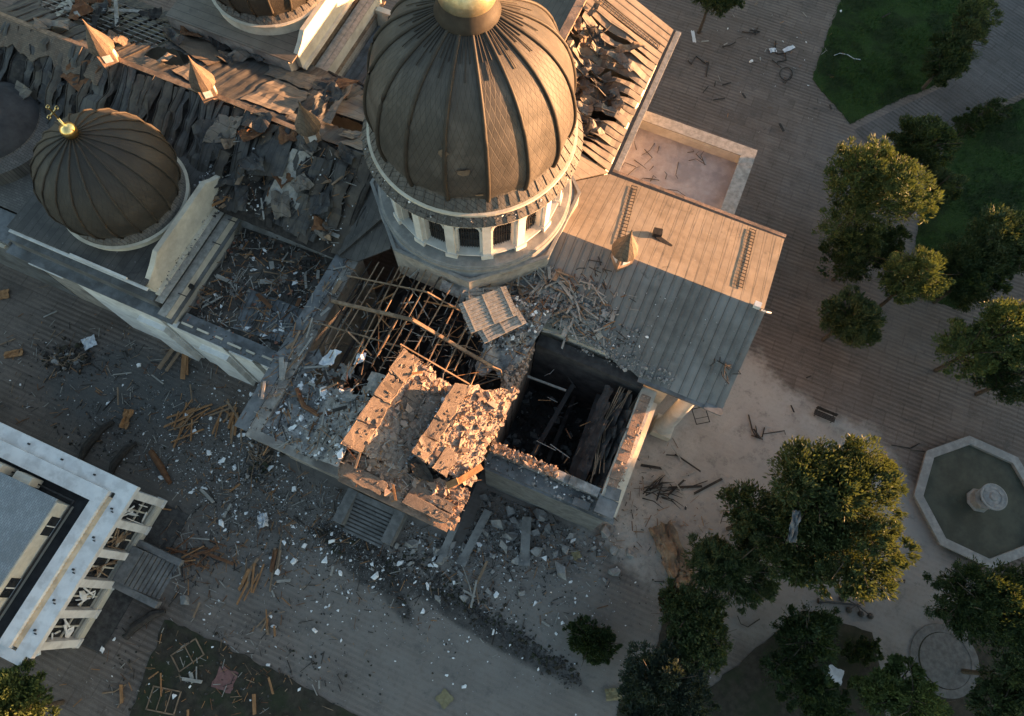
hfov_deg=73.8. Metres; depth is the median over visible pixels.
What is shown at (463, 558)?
fallen beam
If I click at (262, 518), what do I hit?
plastic sheet
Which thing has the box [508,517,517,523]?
masonry block
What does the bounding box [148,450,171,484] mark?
log
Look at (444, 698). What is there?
board
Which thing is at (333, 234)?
plank
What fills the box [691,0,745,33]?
willow tree
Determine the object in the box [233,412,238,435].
plank
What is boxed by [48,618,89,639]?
shop window
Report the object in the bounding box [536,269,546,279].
plank
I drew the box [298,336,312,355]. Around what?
plank
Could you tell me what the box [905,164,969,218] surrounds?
willow tree
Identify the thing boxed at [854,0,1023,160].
garden path
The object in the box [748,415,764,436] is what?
twisted rod
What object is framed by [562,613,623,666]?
shrub
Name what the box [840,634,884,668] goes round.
shrub
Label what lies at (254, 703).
plank
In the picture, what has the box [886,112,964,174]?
willow tree
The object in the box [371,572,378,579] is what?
plaster chunk
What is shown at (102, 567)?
shop window
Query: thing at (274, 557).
plank
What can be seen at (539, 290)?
splinters
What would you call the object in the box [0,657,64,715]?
maple tree
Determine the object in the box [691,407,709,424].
table frame
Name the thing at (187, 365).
plank
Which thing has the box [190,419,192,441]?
plank
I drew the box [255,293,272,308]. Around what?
plank
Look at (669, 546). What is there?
rusty sheet
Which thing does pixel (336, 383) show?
plank
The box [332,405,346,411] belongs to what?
plank
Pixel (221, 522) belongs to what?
plaster chunk
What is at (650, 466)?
plank
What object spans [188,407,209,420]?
plank
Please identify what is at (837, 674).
board
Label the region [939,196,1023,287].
willow tree
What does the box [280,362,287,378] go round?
plank
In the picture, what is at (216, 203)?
plank
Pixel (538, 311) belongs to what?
roof rubble
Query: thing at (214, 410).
plank
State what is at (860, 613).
street lamp
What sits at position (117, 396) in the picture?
plank
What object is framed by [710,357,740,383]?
wire tangle
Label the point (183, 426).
plank
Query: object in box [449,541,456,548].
masonry block
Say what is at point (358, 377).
plank
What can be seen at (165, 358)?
plank
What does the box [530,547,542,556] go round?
masonry block
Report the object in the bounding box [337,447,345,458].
plaster chunk
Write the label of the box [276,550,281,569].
plank
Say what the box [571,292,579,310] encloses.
plank
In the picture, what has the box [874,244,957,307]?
willow tree
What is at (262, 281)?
plank
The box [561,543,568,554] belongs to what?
masonry block
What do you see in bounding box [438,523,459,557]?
fallen beam
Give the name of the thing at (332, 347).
splinters
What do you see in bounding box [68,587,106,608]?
shop window
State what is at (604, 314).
roof rubble
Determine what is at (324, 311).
plank
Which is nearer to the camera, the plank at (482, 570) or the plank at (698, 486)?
the plank at (482, 570)
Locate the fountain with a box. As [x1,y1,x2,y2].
[912,436,1023,568]
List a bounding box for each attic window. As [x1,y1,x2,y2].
[0,578,21,597]
[40,516,60,536]
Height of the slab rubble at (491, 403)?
3.518 m
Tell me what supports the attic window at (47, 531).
in the white building
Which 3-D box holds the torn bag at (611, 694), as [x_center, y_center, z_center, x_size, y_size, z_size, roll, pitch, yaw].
[8.322,27.542,55.911,1.370,0.291,0.945,-5,70,-3]
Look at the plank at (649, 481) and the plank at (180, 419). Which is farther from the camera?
the plank at (180, 419)
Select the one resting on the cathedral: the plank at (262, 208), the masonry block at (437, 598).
the plank at (262, 208)
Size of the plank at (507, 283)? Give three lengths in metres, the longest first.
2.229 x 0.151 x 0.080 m
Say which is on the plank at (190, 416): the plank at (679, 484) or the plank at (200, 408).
the plank at (200, 408)
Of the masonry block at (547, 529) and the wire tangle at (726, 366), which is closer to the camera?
the wire tangle at (726, 366)
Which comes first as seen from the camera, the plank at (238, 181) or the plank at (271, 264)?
the plank at (238, 181)
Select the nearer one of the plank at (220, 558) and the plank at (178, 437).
the plank at (220, 558)
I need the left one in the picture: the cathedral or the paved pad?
the cathedral
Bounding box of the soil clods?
[98,611,388,715]
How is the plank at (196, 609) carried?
on the plaza ground at (892, 390)
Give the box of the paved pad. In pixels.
[920,632,971,688]
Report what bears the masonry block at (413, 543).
on the plaza ground at (892, 390)
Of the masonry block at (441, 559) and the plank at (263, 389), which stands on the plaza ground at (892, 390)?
the masonry block at (441, 559)
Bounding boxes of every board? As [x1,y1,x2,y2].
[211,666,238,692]
[435,688,453,708]
[829,664,843,683]
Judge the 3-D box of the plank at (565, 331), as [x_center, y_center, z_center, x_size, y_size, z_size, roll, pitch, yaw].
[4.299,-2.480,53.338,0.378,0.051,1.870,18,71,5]
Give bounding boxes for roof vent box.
[652,227,671,245]
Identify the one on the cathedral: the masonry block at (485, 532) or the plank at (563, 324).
the plank at (563, 324)
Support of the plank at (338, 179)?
on the cathedral
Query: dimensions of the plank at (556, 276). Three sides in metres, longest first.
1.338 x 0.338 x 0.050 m
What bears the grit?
on the plaza ground at (892, 390)
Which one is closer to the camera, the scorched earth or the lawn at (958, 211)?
the scorched earth
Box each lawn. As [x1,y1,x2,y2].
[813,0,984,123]
[916,99,1023,308]
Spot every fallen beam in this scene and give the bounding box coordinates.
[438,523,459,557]
[456,509,491,566]
[518,516,530,565]
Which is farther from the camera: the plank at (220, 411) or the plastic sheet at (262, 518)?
the plank at (220, 411)
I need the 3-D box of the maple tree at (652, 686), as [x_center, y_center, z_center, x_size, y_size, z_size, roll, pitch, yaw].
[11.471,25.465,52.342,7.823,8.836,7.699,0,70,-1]
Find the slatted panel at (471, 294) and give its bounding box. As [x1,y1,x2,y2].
[465,286,501,302]
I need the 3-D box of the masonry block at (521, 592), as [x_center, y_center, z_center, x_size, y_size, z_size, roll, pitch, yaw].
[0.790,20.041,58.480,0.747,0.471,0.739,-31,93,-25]
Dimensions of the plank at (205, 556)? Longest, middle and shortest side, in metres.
2.292 x 0.080 x 0.077 m
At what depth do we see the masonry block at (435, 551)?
59.26 m
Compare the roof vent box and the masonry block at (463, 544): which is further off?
the masonry block at (463, 544)
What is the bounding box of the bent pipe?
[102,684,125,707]
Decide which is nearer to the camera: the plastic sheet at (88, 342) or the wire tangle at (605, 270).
the wire tangle at (605, 270)
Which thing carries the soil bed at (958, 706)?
on the plaza ground at (892, 390)
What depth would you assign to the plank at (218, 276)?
58.16 m
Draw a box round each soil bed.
[130,620,357,715]
[617,614,713,715]
[703,611,885,715]
[914,632,1023,715]
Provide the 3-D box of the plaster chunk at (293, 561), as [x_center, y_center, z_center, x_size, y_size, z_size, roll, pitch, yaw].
[-18.878,17.577,59.043,0.463,0.354,0.590,39,73,12]
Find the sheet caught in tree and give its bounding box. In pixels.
[787,510,800,542]
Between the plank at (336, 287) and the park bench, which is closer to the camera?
the plank at (336, 287)
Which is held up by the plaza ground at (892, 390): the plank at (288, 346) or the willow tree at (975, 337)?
the willow tree at (975, 337)
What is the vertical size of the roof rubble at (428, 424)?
0.549 m
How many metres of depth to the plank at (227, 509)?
60.33 m
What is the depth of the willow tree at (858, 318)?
61.60 m
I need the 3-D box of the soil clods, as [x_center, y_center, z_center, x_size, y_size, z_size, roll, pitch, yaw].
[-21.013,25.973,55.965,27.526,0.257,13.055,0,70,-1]
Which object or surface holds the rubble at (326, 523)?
on the plaza ground at (892, 390)
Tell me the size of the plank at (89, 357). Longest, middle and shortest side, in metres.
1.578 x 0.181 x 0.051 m
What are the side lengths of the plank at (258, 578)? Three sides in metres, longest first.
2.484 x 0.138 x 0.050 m
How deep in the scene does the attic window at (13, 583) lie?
51.14 m
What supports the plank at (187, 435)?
on the plank at (178, 437)
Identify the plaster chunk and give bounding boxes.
[219,519,223,527]
[290,558,297,564]
[320,386,326,395]
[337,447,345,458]
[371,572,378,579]
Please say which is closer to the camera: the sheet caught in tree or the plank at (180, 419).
the sheet caught in tree
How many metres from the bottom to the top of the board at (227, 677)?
0.084 m
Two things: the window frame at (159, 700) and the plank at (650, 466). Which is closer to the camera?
the window frame at (159, 700)
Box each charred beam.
[78,420,114,459]
[108,441,137,474]
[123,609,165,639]
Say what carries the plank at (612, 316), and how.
on the cathedral
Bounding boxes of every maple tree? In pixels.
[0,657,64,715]
[616,638,721,715]
[651,575,736,680]
[658,582,700,611]
[679,532,781,615]
[714,433,921,605]
[721,502,769,560]
[759,600,843,704]
[784,659,856,715]
[847,652,954,715]
[922,554,1023,669]
[961,644,1023,715]
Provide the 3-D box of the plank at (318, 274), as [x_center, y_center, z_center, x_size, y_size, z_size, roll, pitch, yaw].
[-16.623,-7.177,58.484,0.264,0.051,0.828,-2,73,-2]
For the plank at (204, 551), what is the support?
on the plank at (179, 551)
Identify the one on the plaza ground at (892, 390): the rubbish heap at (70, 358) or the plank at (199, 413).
the rubbish heap at (70, 358)
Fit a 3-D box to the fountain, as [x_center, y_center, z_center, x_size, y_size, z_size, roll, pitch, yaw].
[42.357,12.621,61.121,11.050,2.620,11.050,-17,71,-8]
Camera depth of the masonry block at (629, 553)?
59.59 m
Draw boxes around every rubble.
[0,9,816,715]
[156,140,747,516]
[212,477,686,612]
[215,137,361,246]
[339,346,649,524]
[344,321,593,487]
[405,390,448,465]
[511,275,673,388]
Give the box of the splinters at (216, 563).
[0,1,860,715]
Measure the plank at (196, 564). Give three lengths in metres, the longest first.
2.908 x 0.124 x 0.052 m
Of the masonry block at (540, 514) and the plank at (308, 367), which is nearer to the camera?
the plank at (308, 367)
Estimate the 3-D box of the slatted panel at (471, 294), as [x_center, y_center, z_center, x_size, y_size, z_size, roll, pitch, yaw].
[-2.179,-4.858,52.465,2.800,0.209,1.200,-5,70,-3]
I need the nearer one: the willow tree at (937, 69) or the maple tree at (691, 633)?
the maple tree at (691, 633)
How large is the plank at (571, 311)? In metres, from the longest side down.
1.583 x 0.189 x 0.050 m
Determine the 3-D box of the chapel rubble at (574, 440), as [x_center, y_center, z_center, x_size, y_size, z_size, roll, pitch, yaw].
[-4.094,6.859,62.966,25.456,0.864,14.615,22,71,7]
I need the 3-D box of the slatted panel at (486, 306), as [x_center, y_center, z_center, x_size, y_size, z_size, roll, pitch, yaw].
[-1.774,-3.684,51.505,3.900,0.457,2.481,-22,72,-9]
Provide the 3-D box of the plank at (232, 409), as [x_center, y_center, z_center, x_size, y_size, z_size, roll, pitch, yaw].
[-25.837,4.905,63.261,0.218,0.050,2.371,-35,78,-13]
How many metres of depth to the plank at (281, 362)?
52.31 m
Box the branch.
[891,443,924,451]
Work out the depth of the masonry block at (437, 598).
58.08 m
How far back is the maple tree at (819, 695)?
51.56 m
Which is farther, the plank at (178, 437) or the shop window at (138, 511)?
the plank at (178, 437)
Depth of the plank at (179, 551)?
58.84 m
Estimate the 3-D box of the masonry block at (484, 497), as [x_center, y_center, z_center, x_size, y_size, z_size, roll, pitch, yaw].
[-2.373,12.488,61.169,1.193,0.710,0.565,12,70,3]
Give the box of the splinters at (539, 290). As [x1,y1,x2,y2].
[501,267,609,341]
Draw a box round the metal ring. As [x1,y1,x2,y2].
[779,67,792,82]
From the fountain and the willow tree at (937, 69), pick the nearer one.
the fountain
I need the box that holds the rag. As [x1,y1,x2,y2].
[119,409,133,428]
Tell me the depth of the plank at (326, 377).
51.87 m
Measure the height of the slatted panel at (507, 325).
0.172 m
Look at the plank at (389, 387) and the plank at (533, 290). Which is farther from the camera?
the plank at (533, 290)
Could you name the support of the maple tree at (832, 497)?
on the plaza ground at (892, 390)
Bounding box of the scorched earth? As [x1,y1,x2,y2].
[18,326,581,688]
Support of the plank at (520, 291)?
on the cathedral
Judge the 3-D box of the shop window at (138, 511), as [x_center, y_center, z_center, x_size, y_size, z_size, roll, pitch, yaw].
[-31.400,12.787,56.928,0.863,5.110,1.826,22,71,7]
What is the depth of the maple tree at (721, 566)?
53.86 m
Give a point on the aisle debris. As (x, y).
(308, 266)
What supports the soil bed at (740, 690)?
on the plaza ground at (892, 390)
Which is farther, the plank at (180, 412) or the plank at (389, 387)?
the plank at (180, 412)
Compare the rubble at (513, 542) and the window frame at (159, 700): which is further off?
the rubble at (513, 542)
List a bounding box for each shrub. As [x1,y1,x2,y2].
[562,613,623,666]
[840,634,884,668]
[951,96,1012,138]
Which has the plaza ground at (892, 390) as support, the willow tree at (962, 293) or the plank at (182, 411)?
the willow tree at (962, 293)
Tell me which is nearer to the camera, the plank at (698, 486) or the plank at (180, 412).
the plank at (698, 486)
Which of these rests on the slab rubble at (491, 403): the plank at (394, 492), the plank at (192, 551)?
the plank at (394, 492)
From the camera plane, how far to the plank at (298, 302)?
57.44 m
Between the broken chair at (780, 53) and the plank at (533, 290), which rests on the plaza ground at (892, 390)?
the broken chair at (780, 53)
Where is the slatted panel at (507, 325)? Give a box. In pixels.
[476,307,526,342]
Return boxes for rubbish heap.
[41,343,93,378]
[240,440,283,483]
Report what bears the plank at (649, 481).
on the plaza ground at (892, 390)
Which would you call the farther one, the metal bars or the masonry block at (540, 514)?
the metal bars
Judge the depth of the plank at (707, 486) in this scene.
62.01 m
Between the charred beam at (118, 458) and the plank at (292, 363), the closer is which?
the plank at (292, 363)
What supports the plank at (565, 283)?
on the cathedral
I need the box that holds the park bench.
[814,406,838,422]
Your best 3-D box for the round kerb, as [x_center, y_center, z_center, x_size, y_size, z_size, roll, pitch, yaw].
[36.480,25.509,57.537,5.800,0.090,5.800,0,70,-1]
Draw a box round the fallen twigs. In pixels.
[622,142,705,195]
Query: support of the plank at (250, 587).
on the plank at (258, 578)
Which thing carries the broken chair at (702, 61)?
on the plaza ground at (892, 390)
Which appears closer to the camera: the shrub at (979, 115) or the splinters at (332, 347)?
the splinters at (332, 347)
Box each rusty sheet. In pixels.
[648,520,690,577]
[674,569,696,587]
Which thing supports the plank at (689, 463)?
on the plaza ground at (892, 390)
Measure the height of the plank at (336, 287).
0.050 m
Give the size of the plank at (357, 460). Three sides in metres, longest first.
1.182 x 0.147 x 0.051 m
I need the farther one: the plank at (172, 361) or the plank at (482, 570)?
the plank at (172, 361)
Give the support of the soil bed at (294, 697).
on the plaza ground at (892, 390)
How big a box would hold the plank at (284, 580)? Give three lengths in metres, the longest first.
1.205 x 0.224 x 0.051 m
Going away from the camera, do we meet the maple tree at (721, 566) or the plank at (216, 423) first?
the maple tree at (721, 566)
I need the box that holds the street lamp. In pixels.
[817,596,873,619]
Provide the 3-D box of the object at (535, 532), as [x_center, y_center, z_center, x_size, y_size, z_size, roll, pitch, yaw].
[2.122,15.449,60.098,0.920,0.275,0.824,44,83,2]
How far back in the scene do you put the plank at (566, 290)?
53.08 m
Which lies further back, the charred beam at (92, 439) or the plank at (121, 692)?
the charred beam at (92, 439)
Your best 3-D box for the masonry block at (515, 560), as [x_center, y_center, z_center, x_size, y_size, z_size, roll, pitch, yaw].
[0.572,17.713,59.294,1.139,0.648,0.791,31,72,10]
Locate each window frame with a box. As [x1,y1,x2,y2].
[145,685,181,715]
[170,638,204,671]
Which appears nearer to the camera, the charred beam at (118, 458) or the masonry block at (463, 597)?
the masonry block at (463, 597)
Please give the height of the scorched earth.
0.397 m
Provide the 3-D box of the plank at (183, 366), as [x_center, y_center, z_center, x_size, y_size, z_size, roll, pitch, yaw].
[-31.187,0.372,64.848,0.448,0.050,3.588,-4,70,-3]
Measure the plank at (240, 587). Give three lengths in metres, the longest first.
2.510 x 0.270 x 0.050 m
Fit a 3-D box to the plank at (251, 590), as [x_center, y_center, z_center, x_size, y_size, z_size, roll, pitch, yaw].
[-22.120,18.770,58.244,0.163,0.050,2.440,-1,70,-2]
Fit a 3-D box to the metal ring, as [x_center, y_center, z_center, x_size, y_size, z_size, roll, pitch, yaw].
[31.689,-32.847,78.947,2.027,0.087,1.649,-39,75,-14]
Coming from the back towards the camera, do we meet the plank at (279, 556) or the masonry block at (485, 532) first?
the masonry block at (485, 532)
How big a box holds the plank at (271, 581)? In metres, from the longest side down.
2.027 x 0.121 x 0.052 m
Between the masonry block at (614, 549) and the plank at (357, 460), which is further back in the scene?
the masonry block at (614, 549)
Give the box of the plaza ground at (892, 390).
[0,0,1023,715]
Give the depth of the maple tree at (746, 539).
56.33 m
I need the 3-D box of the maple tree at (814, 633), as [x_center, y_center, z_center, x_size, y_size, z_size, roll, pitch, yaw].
[22.667,23.345,54.297,5.477,7.168,8.674,23,71,7]
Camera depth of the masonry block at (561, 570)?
58.84 m
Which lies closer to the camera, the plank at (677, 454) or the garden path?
the plank at (677, 454)
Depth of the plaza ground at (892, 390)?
62.42 m
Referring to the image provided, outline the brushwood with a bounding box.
[642,475,683,508]
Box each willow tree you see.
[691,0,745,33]
[811,133,945,261]
[816,219,914,284]
[816,284,887,348]
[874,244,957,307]
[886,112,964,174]
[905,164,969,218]
[918,29,973,90]
[930,295,1023,384]
[932,243,1013,313]
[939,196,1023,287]
[944,0,1004,59]
[963,351,1023,406]
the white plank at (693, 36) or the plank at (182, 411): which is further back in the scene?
the white plank at (693, 36)
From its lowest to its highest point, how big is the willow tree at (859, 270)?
8.898 m
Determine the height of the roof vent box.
0.500 m
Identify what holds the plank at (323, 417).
on the cathedral
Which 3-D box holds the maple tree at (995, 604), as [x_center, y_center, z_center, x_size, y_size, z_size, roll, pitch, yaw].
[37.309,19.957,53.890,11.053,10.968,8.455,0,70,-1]
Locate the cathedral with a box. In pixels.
[0,0,785,547]
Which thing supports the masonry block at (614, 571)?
on the plaza ground at (892, 390)
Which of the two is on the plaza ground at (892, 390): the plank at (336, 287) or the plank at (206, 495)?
the plank at (206, 495)
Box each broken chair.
[688,56,708,76]
[774,41,786,61]
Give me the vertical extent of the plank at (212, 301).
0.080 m
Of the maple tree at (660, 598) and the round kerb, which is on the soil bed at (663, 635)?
the maple tree at (660, 598)
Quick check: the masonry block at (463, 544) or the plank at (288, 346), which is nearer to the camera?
the plank at (288, 346)
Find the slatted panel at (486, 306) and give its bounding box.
[458,286,517,332]
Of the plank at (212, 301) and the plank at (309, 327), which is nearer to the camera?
the plank at (309, 327)
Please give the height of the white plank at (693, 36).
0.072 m
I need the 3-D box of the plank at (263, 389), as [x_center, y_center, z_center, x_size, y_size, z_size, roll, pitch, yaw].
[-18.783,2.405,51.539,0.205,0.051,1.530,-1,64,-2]
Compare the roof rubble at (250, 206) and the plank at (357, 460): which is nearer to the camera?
the plank at (357, 460)
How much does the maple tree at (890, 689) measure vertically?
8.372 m
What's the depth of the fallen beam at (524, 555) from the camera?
59.37 m
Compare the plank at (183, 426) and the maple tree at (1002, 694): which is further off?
the plank at (183, 426)
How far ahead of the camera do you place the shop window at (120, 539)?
56.97 m
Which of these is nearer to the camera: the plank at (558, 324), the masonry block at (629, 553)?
the plank at (558, 324)
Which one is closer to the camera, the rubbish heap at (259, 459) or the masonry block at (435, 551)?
the masonry block at (435, 551)
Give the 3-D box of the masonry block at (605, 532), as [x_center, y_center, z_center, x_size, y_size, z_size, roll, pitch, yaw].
[8.232,15.314,60.320,0.774,0.771,1.312,-10,70,-5]
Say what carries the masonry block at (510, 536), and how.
on the plaza ground at (892, 390)
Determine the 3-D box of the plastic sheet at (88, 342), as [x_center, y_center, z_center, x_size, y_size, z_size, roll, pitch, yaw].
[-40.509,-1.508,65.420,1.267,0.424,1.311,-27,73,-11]
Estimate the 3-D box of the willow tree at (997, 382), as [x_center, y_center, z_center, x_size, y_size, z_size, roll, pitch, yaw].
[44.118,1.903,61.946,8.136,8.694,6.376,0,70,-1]
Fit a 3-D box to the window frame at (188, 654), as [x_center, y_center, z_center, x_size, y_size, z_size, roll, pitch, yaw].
[-26.770,24.497,56.305,2.300,0.070,1.600,-34,74,-13]
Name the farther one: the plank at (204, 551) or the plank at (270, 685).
the plank at (204, 551)
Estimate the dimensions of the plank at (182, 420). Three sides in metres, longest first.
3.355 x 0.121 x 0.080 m
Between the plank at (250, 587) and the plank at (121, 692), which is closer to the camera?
the plank at (121, 692)
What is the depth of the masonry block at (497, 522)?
60.04 m
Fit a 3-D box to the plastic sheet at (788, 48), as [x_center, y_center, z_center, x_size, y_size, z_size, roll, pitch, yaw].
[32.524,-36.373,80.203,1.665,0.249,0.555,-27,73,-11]
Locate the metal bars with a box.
[742,26,759,34]
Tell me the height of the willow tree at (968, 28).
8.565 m
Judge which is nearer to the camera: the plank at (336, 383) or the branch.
the plank at (336, 383)
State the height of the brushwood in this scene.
0.747 m
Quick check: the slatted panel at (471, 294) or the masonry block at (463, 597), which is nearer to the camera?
the slatted panel at (471, 294)
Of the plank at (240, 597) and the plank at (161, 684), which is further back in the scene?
the plank at (240, 597)
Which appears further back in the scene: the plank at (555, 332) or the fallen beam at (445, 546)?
the fallen beam at (445, 546)
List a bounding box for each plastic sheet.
[81,334,96,349]
[257,512,268,527]
[783,45,794,51]
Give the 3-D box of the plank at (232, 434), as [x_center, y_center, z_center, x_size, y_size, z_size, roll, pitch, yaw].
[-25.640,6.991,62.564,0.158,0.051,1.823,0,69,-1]
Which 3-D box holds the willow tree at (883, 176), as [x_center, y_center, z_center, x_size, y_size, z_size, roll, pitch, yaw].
[32.616,-14.276,65.440,10.619,12.810,11.151,-33,74,-12]
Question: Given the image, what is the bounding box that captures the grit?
[0,303,657,633]
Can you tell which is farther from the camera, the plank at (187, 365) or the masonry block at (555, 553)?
the plank at (187, 365)
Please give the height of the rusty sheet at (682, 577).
0.849 m
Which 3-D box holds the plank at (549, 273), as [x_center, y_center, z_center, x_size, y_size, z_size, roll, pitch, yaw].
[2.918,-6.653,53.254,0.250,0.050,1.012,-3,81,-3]
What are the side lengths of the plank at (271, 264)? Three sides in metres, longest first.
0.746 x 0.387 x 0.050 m
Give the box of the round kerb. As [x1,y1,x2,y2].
[910,624,979,698]
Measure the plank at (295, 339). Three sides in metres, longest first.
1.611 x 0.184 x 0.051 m
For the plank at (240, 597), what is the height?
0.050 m
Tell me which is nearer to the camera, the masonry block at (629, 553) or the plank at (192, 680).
the plank at (192, 680)
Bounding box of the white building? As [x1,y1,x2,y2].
[0,422,189,665]
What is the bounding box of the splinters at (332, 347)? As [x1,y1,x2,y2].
[189,131,638,522]
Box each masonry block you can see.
[404,539,418,547]
[432,545,441,555]
[434,554,448,564]
[434,594,440,602]
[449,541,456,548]
[459,594,468,601]
[461,542,466,550]
[479,494,490,500]
[482,529,488,536]
[490,516,506,529]
[499,538,508,553]
[501,532,517,540]
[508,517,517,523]
[511,556,522,564]
[518,589,525,595]
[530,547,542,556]
[532,508,546,521]
[544,523,550,533]
[552,549,557,556]
[555,561,566,580]
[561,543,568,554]
[601,524,610,537]
[608,568,620,575]
[610,544,619,555]
[625,547,633,558]
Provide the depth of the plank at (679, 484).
61.90 m
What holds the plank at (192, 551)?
on the plank at (179, 551)
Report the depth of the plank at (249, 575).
58.36 m
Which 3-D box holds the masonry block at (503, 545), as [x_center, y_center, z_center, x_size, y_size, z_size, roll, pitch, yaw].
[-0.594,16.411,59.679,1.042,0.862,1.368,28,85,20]
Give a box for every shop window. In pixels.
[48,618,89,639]
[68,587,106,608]
[86,557,123,580]
[104,528,140,551]
[122,499,157,525]
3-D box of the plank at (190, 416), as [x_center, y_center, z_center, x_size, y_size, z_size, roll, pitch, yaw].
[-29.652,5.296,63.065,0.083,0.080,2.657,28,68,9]
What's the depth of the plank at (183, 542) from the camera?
59.07 m
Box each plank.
[83,351,94,364]
[117,387,118,404]
[119,684,122,703]
[157,348,173,369]
[160,672,161,696]
[164,413,193,427]
[165,352,179,371]
[166,408,195,418]
[166,547,198,557]
[168,421,197,430]
[171,399,191,426]
[171,429,203,442]
[171,534,194,552]
[173,418,186,447]
[179,402,186,436]
[180,354,186,379]
[181,546,204,557]
[182,404,200,426]
[182,677,202,683]
[184,562,208,568]
[186,356,188,374]
[186,403,212,414]
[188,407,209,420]
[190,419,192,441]
[193,602,200,617]
[194,546,219,555]
[196,545,215,566]
[200,404,227,417]
[200,488,214,502]
[202,296,222,307]
[204,552,233,564]
[208,406,233,416]
[212,199,225,206]
[212,412,221,433]
[215,274,231,283]
[222,503,231,517]
[226,400,238,419]
[230,425,233,443]
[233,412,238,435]
[235,176,243,184]
[236,581,248,604]
[238,563,255,590]
[241,569,250,584]
[244,574,258,600]
[247,566,252,587]
[250,563,254,592]
[252,564,264,592]
[252,694,255,714]
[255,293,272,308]
[259,279,275,283]
[260,198,264,219]
[261,381,265,398]
[268,677,273,693]
[269,261,274,269]
[269,569,273,591]
[272,550,276,568]
[275,539,281,570]
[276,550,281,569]
[277,579,290,582]
[279,357,284,379]
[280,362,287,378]
[286,338,302,348]
[286,354,298,372]
[290,331,300,348]
[295,298,301,305]
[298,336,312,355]
[304,273,306,288]
[304,365,328,368]
[306,317,312,337]
[316,270,319,278]
[320,307,329,315]
[320,408,325,426]
[321,382,337,390]
[322,370,330,384]
[329,231,339,238]
[331,172,347,184]
[331,280,342,293]
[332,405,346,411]
[351,374,364,380]
[354,452,360,468]
[383,381,395,394]
[392,484,396,500]
[470,580,477,607]
[477,561,487,584]
[506,282,531,288]
[515,281,523,297]
[529,279,543,295]
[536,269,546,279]
[542,330,572,335]
[547,267,550,278]
[551,320,573,333]
[552,268,561,280]
[558,278,572,299]
[561,280,579,293]
[561,315,568,326]
[561,322,569,336]
[564,303,577,317]
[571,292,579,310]
[610,308,616,320]
[640,464,661,469]
[646,480,676,490]
[667,479,684,495]
[668,485,702,488]
[671,444,684,464]
[674,454,700,471]
[691,30,695,42]
[694,478,722,494]
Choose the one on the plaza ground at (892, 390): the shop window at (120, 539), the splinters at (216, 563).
the splinters at (216, 563)
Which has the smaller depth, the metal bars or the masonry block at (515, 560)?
the masonry block at (515, 560)
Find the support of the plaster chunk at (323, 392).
on the cathedral
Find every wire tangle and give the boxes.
[576,257,611,286]
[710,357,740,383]
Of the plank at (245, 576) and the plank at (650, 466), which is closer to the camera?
the plank at (245, 576)
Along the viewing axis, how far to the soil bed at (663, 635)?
57.55 m
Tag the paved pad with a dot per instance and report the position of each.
(945, 659)
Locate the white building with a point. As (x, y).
(82, 561)
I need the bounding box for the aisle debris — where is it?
[182,230,331,363]

